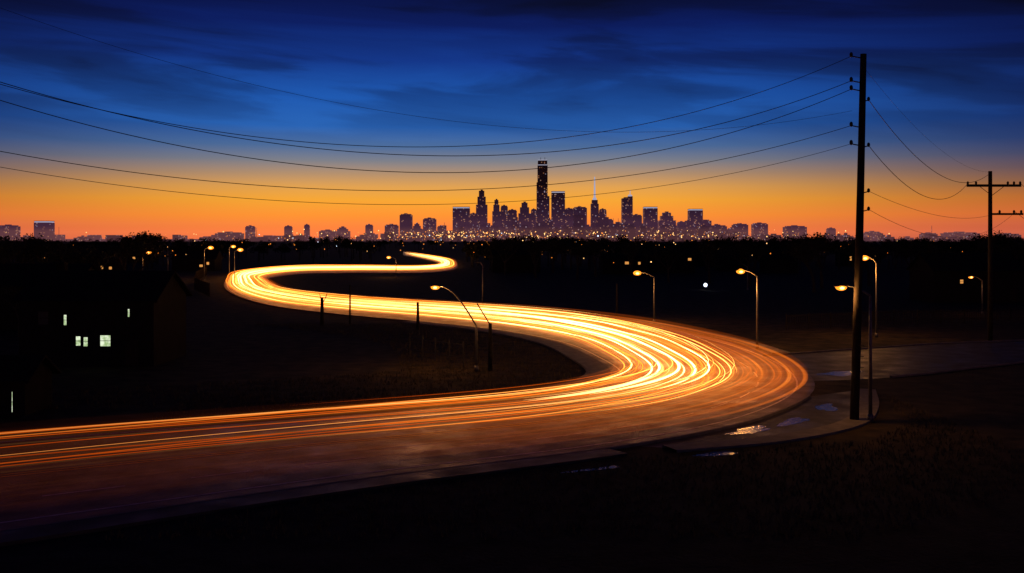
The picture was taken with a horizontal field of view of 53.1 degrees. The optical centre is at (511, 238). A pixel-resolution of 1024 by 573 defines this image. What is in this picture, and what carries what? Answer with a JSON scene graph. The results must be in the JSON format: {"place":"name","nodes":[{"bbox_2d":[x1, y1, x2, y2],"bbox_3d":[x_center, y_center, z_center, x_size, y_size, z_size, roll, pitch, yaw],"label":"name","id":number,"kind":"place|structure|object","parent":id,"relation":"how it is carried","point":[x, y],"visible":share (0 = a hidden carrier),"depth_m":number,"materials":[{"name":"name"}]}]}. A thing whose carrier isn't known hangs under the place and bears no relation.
{"place":"outdoors","nodes":[
{"label":"outdoors","id":0,"kind":"place"},
{"bbox_2d":[0,224,20,240],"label":"skyscraper","id":1,"kind":"structure","parent":0,"point":[12,231],"depth_m":4970.00,"materials":[{"name":"stone"}]},
{"bbox_2d":[0,267,94,329],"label":"walls","id":2,"kind":"structure","parent":0,"point":[9,319],"depth_m":112.00,"materials":[{"name":"black"}]},
{"bbox_2d":[0,257,99,287],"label":"roof","id":3,"kind":"structure","parent":2,"relation":"on","point":[18,275],"depth_m":115.18,"materials":[{"name":"black"}]},
{"bbox_2d":[19,277,185,366],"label":"walls","id":4,"kind":"structure","parent":0,"point":[157,330],"depth_m":80.00,"materials":[{"name":"black"}]},
{"bbox_2d":[38,309,128,345],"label":"windows","id":5,"kind":"structure","parent":4,"relation":"attached to","point":[43,319],"depth_m":79.97,"materials":[{"name":"white glass"}]},
{"bbox_2d":[37,308,130,346],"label":"window frames","id":6,"kind":"structure","parent":4,"relation":"attached to","point":[81,335],"depth_m":79.93,"materials":[{"name":"painted wood"}]},
{"bbox_2d":[12,262,191,302],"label":"roof","id":7,"kind":"structure","parent":4,"relation":"on","point":[61,284],"depth_m":81.62,"materials":[{"name":"black"}]},
{"bbox_2d":[125,340,137,364],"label":"door","id":8,"kind":"structure","parent":4,"relation":"attached to","point":[131,352],"depth_m":79.95,"materials":[{"name":"brown wood"}]},
{"bbox_2d":[215,232,243,240],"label":"skyscraper","id":9,"kind":"structure","parent":0,"point":[234,235],"depth_m":5080.00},
{"bbox_2d":[245,225,255,240],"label":"skyscraper","id":10,"kind":"structure","parent":0,"point":[249,229],"depth_m":5145.84,"materials":[{"name":"stone"}]},
{"bbox_2d":[284,225,292,235],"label":"skyscraper","id":11,"kind":"structure","parent":0,"point":[288,229],"depth_m":5203.87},
{"bbox_2d":[304,224,309,235],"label":"skyscraper","id":12,"kind":"structure","parent":0,"point":[307,229],"depth_m":5262.50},
{"bbox_2d":[0,448,626,546],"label":"pavement","id":13,"kind":"structure","parent":0,"point":[62,529],"depth_m":39.21,"materials":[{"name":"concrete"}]},
{"bbox_2d":[319,229,336,239],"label":"skyscraper","id":14,"kind":"structure","parent":0,"point":[328,232],"depth_m":5300.00,"materials":[{"name":"stone"}]},
{"bbox_2d":[337,226,349,240],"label":"skyscraper","id":15,"kind":"structure","parent":0,"point":[342,231],"depth_m":5355.00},
{"bbox_2d":[365,224,372,232],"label":"skyscraper","id":16,"kind":"structure","parent":0,"point":[368,228],"depth_m":5423.19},
{"bbox_2d":[400,213,412,236],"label":"skyscraper","id":17,"kind":"structure","parent":0,"point":[406,222],"depth_m":5028.44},
{"bbox_2d":[0,252,814,529],"bbox_3d":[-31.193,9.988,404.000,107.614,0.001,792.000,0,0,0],"label":"road","id":18,"kind":"structure","parent":0,"point":[22,496],"depth_m":51.70,"materials":[{"name":"asphalt"}]},
{"bbox_2d":[229,245,235,276],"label":"street lamp","id":19,"kind":"object","parent":18,"relation":"on","point":[233,246],"visible":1,"depth_m":267.95,"materials":[{"name":"metal"}]},
{"bbox_2d":[234,248,242,273],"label":"street lamp","id":20,"kind":"object","parent":18,"relation":"on","point":[240,249],"visible":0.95,"depth_m":261.91,"materials":[{"name":"metal"}]},
{"bbox_2d":[0,252,736,466],"bbox_3d":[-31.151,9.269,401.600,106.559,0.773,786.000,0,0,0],"label":"vehicle light trails","id":21,"kind":"object","parent":18,"relation":"on","point":[389,305],"visible":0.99,"depth_m":76.70,"materials":[{"name":"orange"}]},
{"bbox_2d":[0,272,797,522],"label":"road markings","id":22,"kind":"object","parent":18,"relation":"on","point":[794,390],"visible":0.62,"depth_m":51.68,"materials":[{"name":"white paint"}]},
{"bbox_2d":[736,269,758,348],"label":"street lamp","id":23,"kind":"object","parent":18,"relation":"on","point":[740,271],"visible":1,"depth_m":92.63,"materials":[{"name":"metal"}]},
{"bbox_2d":[470,213,477,227],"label":"skyscraper","id":24,"kind":"structure","parent":0,"point":[474,217],"depth_m":5311.88,"materials":[{"name":"stone"}]},
{"bbox_2d":[20,229,962,286],"bbox_3d":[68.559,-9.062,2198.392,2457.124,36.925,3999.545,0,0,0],"label":"distant town lights","id":25,"kind":"object","parent":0,"point":[705,284],"visible":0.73,"depth_m":3108.53},
{"bbox_2d":[402,321,608,395],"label":"pavement","id":26,"kind":"structure","parent":0,"point":[591,366],"depth_m":86.53,"materials":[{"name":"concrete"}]},
{"bbox_2d":[0,239,1023,572],"bbox_3d":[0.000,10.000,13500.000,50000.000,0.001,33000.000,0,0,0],"label":"ground","id":27,"kind":"structure","parent":0,"point":[230,337],"depth_m":49.75,"materials":[{"name":"black plant"}]},
{"bbox_2d":[0,236,24,262],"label":"tree","id":28,"kind":"object","parent":27,"relation":"on","point":[12,243],"visible":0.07,"depth_m":199.69,"materials":[{"name":"black plant"}]},
{"bbox_2d":[0,235,28,262],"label":"tree","id":29,"kind":"object","parent":27,"relation":"on","point":[5,241],"visible":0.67,"depth_m":168.32,"materials":[{"name":"black plant"}]},
{"bbox_2d":[3,238,51,262],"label":"tree","id":30,"kind":"object","parent":27,"relation":"on","point":[20,258],"visible":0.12,"depth_m":185.05,"materials":[{"name":"black plant"}]},
{"bbox_2d":[0,355,61,415],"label":"garden shed","id":31,"kind":"structure","parent":27,"relation":"on","point":[25,385],"depth_m":58.27,"materials":[{"name":"black wood"}]},
{"bbox_2d":[10,390,13,412],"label":"window frames","id":32,"kind":"structure","parent":31,"relation":"in","point":[11,391],"depth_m":57.52,"materials":[{"name":"white"}]},
{"bbox_2d":[0,233,74,262],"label":"tree","id":33,"kind":"object","parent":27,"relation":"on","point":[33,246],"visible":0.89,"depth_m":157.26,"materials":[{"name":"black plant"}]},
{"bbox_2d":[34,221,54,240],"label":"skyscraper","id":34,"kind":"structure","parent":27,"relation":"on","point":[46,229],"depth_m":5025.00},
{"bbox_2d":[104,235,175,270],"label":"tree","id":35,"kind":"object","parent":27,"relation":"on","point":[142,251],"visible":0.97,"depth_m":171.46,"materials":[{"name":"black plant"}]},
{"bbox_2d":[194,267,209,296],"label":"wooden fence","id":36,"kind":"object","parent":27,"relation":"on","point":[201,286],"visible":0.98,"depth_m":192.72,"materials":[{"name":"brown wood"}]},
{"bbox_2d":[204,246,212,280],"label":"street lamp","id":37,"kind":"object","parent":27,"relation":"on","point":[210,247],"visible":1,"depth_m":242.92,"materials":[{"name":"metal"}]},
{"bbox_2d":[0,274,611,437],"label":"kerb","id":38,"kind":"structure","parent":27,"relation":"on","point":[419,406],"depth_m":60.13,"materials":[{"name":"concrete"}]},
{"bbox_2d":[319,293,326,325],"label":"wooden post","id":39,"kind":"object","parent":27,"relation":"on","point":[321,311],"visible":0.98,"depth_m":117.85,"materials":[{"name":"brown wood"}]},
{"bbox_2d":[349,285,350,323],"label":"wooden post","id":40,"kind":"object","parent":27,"relation":"on","point":[349,304],"visible":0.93,"depth_m":119.92,"materials":[{"name":"brown wood"}]},
{"bbox_2d":[385,224,398,239],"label":"skyscraper","id":41,"kind":"structure","parent":27,"relation":"on","point":[392,228],"depth_m":4972.19,"materials":[{"name":"stone"}]},
{"bbox_2d":[0,395,810,530],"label":"kerb","id":42,"kind":"structure","parent":27,"relation":"on","point":[710,430],"depth_m":48.61,"materials":[{"name":"concrete"}]},
{"bbox_2d":[413,223,421,234],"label":"skyscraper","id":43,"kind":"structure","parent":27,"relation":"on","point":[416,227],"depth_m":5087.89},
{"bbox_2d":[416,302,418,328],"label":"wooden post","id":44,"kind":"object","parent":27,"relation":"on","point":[417,321],"visible":0.88,"depth_m":112.87,"materials":[{"name":"brown wood"}]},
{"bbox_2d":[423,217,435,232],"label":"skyscraper","id":45,"kind":"structure","parent":27,"relation":"on","point":[429,223],"depth_m":5136.27,"materials":[{"name":"stone"}]},
{"bbox_2d":[409,334,463,366],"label":"wire fence","id":46,"kind":"object","parent":27,"relation":"on","point":[435,353],"visible":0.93,"depth_m":82.94,"materials":[{"name":"black metal"}]},
{"bbox_2d":[430,284,478,370],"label":"street lamp","id":47,"kind":"object","parent":27,"relation":"on","point":[435,286],"visible":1,"depth_m":77.33,"materials":[{"name":"metal"}]},
{"bbox_2d":[453,207,469,229],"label":"skyscraper","id":48,"kind":"structure","parent":27,"relation":"on","point":[461,216],"depth_m":5245.00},
{"bbox_2d":[476,190,487,224],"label":"skyscraper","id":49,"kind":"structure","parent":27,"relation":"on","point":[481,209],"depth_m":5358.37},
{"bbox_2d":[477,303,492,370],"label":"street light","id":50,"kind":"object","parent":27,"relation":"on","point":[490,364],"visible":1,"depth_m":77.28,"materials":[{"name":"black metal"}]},
{"bbox_2d":[484,237,504,271],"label":"tree","id":51,"kind":"object","parent":27,"relation":"on","point":[493,240],"visible":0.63,"depth_m":308.84,"materials":[{"name":"black plant"}]},
{"bbox_2d":[492,199,500,231],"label":"skyscraper","id":52,"kind":"structure","parent":27,"relation":"on","point":[496,216],"depth_m":5419.82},
{"bbox_2d":[22,213,972,240],"bbox_3d":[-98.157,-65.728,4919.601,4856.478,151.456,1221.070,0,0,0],"label":"distant city blocks","id":53,"kind":"structure","parent":27,"relation":"on","point":[579,227],"depth_m":4537.80,"materials":[{"name":"concrete"},{"name":"glass"}]},
{"bbox_2d":[501,205,507,231],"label":"skyscraper","id":54,"kind":"structure","parent":27,"relation":"on","point":[504,213],"depth_m":4984.55,"materials":[{"name":"stone"}]},
{"bbox_2d":[0,230,1023,270],"bbox_3d":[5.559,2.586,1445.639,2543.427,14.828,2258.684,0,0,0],"label":"distant trees","id":55,"kind":"object","parent":27,"relation":"on","point":[476,249],"visible":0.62,"depth_m":388.68,"materials":[{"name":"black plant"}]},
{"bbox_2d":[508,209,516,220],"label":"skyscraper","id":56,"kind":"structure","parent":27,"relation":"on","point":[511,213],"depth_m":5034.69,"materials":[{"name":"grey"}]},
{"bbox_2d":[268,278,773,353],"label":"kerb","id":57,"kind":"structure","parent":27,"relation":"on","point":[654,324],"depth_m":112.26,"materials":[{"name":"concrete"}]},
{"bbox_2d":[518,202,530,228],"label":"skyscraper","id":58,"kind":"structure","parent":27,"relation":"on","point":[524,216],"depth_m":5081.57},
{"bbox_2d":[531,208,536,229],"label":"skyscraper","id":59,"kind":"structure","parent":27,"relation":"on","point":[533,217],"depth_m":5152.23,"materials":[{"name":"stone"}]},
{"bbox_2d":[551,191,564,228],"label":"skyscraper","id":60,"kind":"structure","parent":27,"relation":"on","point":[558,210],"depth_m":5245.00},
{"bbox_2d":[565,208,572,225],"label":"skyscraper","id":61,"kind":"structure","parent":27,"relation":"on","point":[569,216],"depth_m":5310.23,"materials":[{"name":"stone"}]},
{"bbox_2d":[573,206,586,224],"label":"skyscraper","id":62,"kind":"structure","parent":27,"relation":"on","point":[579,210],"depth_m":5355.00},
{"bbox_2d":[562,466,615,472],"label":"puddle","id":63,"kind":"object","parent":27,"relation":"on","point":[600,468],"visible":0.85,"depth_m":44.32,"materials":[{"name":"black liquid"}]},
{"bbox_2d":[585,236,612,276],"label":"tree","id":64,"kind":"object","parent":27,"relation":"on","point":[595,243],"visible":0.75,"depth_m":269.74,"materials":[{"name":"black plant"}]},
{"bbox_2d":[599,208,606,216],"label":"skyscraper","id":65,"kind":"structure","parent":27,"relation":"on","point":[602,211],"depth_m":4984.55,"materials":[{"name":"stone"}]},
{"bbox_2d":[616,284,617,315],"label":"wooden post","id":66,"kind":"object","parent":27,"relation":"on","point":[616,301],"visible":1,"depth_m":131.93,"materials":[{"name":"brown wood"}]},
{"bbox_2d":[621,193,632,223],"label":"skyscraper","id":67,"kind":"structure","parent":27,"relation":"on","point":[626,210],"depth_m":5143.45,"materials":[{"name":"stone"}]},
{"bbox_2d":[616,236,649,249],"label":"tree","id":68,"kind":"object","parent":27,"relation":"on","point":[633,244],"visible":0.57,"depth_m":288.94,"materials":[{"name":"black plant"}]},
{"bbox_2d":[633,214,641,231],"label":"skyscraper","id":69,"kind":"structure","parent":27,"relation":"on","point":[637,220],"depth_m":5197.41,"materials":[{"name":"purple"}]},
{"bbox_2d":[643,207,657,228],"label":"skyscraper","id":70,"kind":"structure","parent":27,"relation":"on","point":[650,216],"depth_m":5245.00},
{"bbox_2d":[658,211,675,230],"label":"skyscraper","id":71,"kind":"structure","parent":27,"relation":"on","point":[666,217],"depth_m":5306.00,"materials":[{"name":"stone"}]},
{"bbox_2d":[677,221,684,226],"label":"skyscraper","id":72,"kind":"structure","parent":27,"relation":"on","point":[680,223],"depth_m":5365.03,"materials":[{"name":"purple"}]},
{"bbox_2d":[688,209,702,219],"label":"skyscraper","id":73,"kind":"structure","parent":27,"relation":"on","point":[693,214],"depth_m":5410.00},
{"bbox_2d":[685,219,711,228],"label":"skyscraper","id":74,"kind":"structure","parent":27,"relation":"on","point":[691,224],"depth_m":4970.00,"materials":[{"name":"stone"}]},
{"bbox_2d":[693,450,736,455],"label":"puddle","id":75,"kind":"object","parent":27,"relation":"on","point":[717,453],"visible":0.95,"depth_m":47.62,"materials":[{"name":"liquid"}]},
{"bbox_2d":[712,224,726,230],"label":"skyscraper","id":76,"kind":"structure","parent":27,"relation":"on","point":[721,227],"depth_m":5025.00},
{"bbox_2d":[641,391,850,447],"bbox_3d":[15.742,9.997,57.153,5.235,0.001,24.666,0,0,40],"label":"lay by","id":77,"kind":"object","parent":27,"relation":"on","point":[806,409],"visible":0.62,"depth_m":56.30,"materials":[{"name":"asphalt"}]},
{"bbox_2d":[726,425,770,434],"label":"puddle","id":78,"kind":"object","parent":77,"relation":"on","point":[750,430],"visible":1,"depth_m":53.33,"materials":[{"name":"orange liquid"}]},
{"bbox_2d":[777,417,808,425],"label":"puddle","id":79,"kind":"object","parent":77,"relation":"on","point":[790,421],"visible":1,"depth_m":55.95,"materials":[{"name":"liquid"}]},
{"bbox_2d":[815,404,837,410],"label":"puddle","id":80,"kind":"object","parent":77,"relation":"on","point":[827,407],"visible":1,"depth_m":60.60,"materials":[{"name":"liquid"}]},
{"bbox_2d":[662,389,878,452],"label":"kerb","id":81,"kind":"structure","parent":27,"relation":"on","point":[845,424],"depth_m":51.33,"materials":[{"name":"concrete"}]},
{"bbox_2d":[797,232,839,288],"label":"tree","id":82,"kind":"object","parent":27,"relation":"on","point":[827,245],"visible":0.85,"depth_m":204.75,"materials":[{"name":"black plant"}]},
{"bbox_2d":[826,227,835,235],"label":"skyscraper","id":83,"kind":"structure","parent":27,"relation":"on","point":[830,230],"depth_m":5257.07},
{"bbox_2d":[833,283,873,421],"bbox_3d":[18.666,6.220,55.986,2.211,7.560,0.418,0,0,0],"label":"street lamp","id":84,"kind":"object","parent":27,"relation":"on","point":[841,287],"visible":0.98,"depth_m":55.93,"materials":[{"name":"metal"}]},
{"bbox_2d":[836,235,879,260],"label":"tree","id":85,"kind":"object","parent":27,"relation":"on","point":[867,249],"visible":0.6,"depth_m":197.88,"materials":[{"name":"black plant"}]},
{"bbox_2d":[849,52,869,419],"bbox_3d":[19.013,-0.102,55.955,1.116,20.217,0.499,0,0,9],"label":"utility pole","id":86,"kind":"object","parent":27,"relation":"on","point":[856,356],"visible":0.98,"depth_m":55.83,"materials":[{"name":"brown wood"}]},
{"bbox_2d":[0,8,1022,244],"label":"power lines","id":87,"kind":"object","parent":86,"relation":"attached to","point":[454,146],"visible":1,"depth_m":48.20,"materials":[{"name":"black metal"}]},
{"bbox_2d":[835,237,883,285],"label":"tree","id":88,"kind":"object","parent":27,"relation":"on","point":[865,264],"visible":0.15,"depth_m":214.71,"materials":[{"name":"black plant"}]},
{"bbox_2d":[863,255,877,336],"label":"street lamp","id":89,"kind":"object","parent":27,"relation":"on","point":[864,259],"visible":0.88,"depth_m":103.92,"materials":[{"name":"metal"}]},
{"bbox_2d":[890,361,1023,377],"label":"side road kerb","id":90,"kind":"structure","parent":27,"relation":"on","point":[942,371],"depth_m":77.35,"materials":[{"name":"concrete"}]},
{"bbox_2d":[940,232,979,235],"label":"skyscraper","id":91,"kind":"structure","parent":27,"relation":"on","point":[961,233],"depth_m":5410.00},
{"bbox_2d":[968,275,983,314],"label":"street lamp","id":92,"kind":"object","parent":27,"relation":"on","point":[971,276],"visible":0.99,"depth_m":134.92,"materials":[{"name":"metal"}]},
{"bbox_2d":[966,171,1022,340],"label":"utility pole","id":93,"kind":"object","parent":27,"relation":"on","point":[989,185],"visible":0.97,"depth_m":99.81,"materials":[{"name":"brown wood"}]},
{"bbox_2d":[977,232,1023,259],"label":"tree","id":94,"kind":"object","parent":27,"relation":"on","point":[1020,246],"visible":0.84,"depth_m":229.41,"materials":[{"name":"green plant"}]},
{"bbox_2d":[0,0,1023,238],"label":"sky","id":95,"kind":"structure","parent":0,"point":[954,69],"materials":[{"name":"blue"}]},
{"bbox_2d":[17,242,1023,273],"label":"suburban houses","id":96,"kind":"structure","parent":0,"point":[776,261],"depth_m":303.01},
{"bbox_2d":[536,159,548,221],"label":"skyscraper","id":97,"kind":"structure","parent":0,"point":[542,207],"depth_m":5193.86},
{"bbox_2d":[591,177,598,214],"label":"skyscraper","id":98,"kind":"structure","parent":0,"point":[594,207],"depth_m":5421.51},
{"bbox_2d":[447,304,789,352],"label":"pavement","id":99,"kind":"structure","parent":0,"point":[770,348],"depth_m":106.61,"materials":[{"name":"concrete"}]},
{"bbox_2d":[475,262,483,304],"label":"street lamp","id":100,"kind":"object","parent":99,"relation":"on","point":[482,281],"visible":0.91,"depth_m":149.91,"materials":[{"name":"metal"}]},
{"bbox_2d":[633,271,655,321],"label":"street lamp","id":101,"kind":"object","parent":99,"relation":"on","point":[638,273],"visible":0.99,"depth_m":120.93,"materials":[{"name":"metal"}]},
{"bbox_2d":[732,223,747,239],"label":"skyscraper","id":102,"kind":"structure","parent":0,"point":[741,229],"depth_m":5080.00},
{"bbox_2d":[751,222,767,235],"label":"skyscraper","id":103,"kind":"structure","parent":0,"point":[759,228],"depth_m":5135.00,"materials":[{"name":"stone"}]},
{"bbox_2d":[783,225,806,238],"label":"skyscraper","id":104,"kind":"structure","parent":0,"point":[798,231],"depth_m":5190.00,"materials":[{"name":"concrete"}]},
{"bbox_2d":[863,231,879,240],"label":"skyscraper","id":105,"kind":"structure","parent":0,"point":[873,235],"depth_m":5300.00,"materials":[{"name":"stone"}]},
{"bbox_2d":[776,341,1023,380],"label":"side road","id":106,"kind":"structure","parent":0,"point":[889,362],"depth_m":85.41,"materials":[{"name":"grey asphalt"}]},
{"bbox_2d":[821,371,863,375],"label":"puddle","id":107,"kind":"object","parent":106,"relation":"on","point":[841,373],"visible":0.7,"depth_m":75.88,"materials":[{"name":"grey liquid"}]},
{"bbox_2d":[763,340,1023,355],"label":"side road kerb","id":108,"kind":"structure","parent":106,"relation":"on","point":[890,346],"depth_m":94.47,"materials":[{"name":"concrete"}]},
{"bbox_2d":[919,232,937,238],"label":"skyscraper","id":109,"kind":"structure","parent":0,"point":[922,234],"depth_m":5373.00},
{"bbox_2d":[910,256,1023,302],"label":"walls","id":110,"kind":"structure","parent":0,"point":[927,284],"depth_m":160.00,"materials":[{"name":"black"}]},
{"bbox_2d":[906,249,1023,271],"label":"roof","id":111,"kind":"structure","parent":110,"relation":"on","point":[965,262],"depth_m":162.10,"materials":[{"name":"black"}]},
{"bbox_2d":[1010,289,1015,301],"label":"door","id":112,"kind":"structure","parent":110,"relation":"attached to","point":[1012,295],"depth_m":159.95,"materials":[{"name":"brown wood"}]},
{"bbox_2d":[1003,233,1020,237],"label":"skyscraper","id":113,"kind":"structure","parent":0,"point":[1011,235],"depth_m":4970.00,"materials":[{"name":"stone"}]}
]}

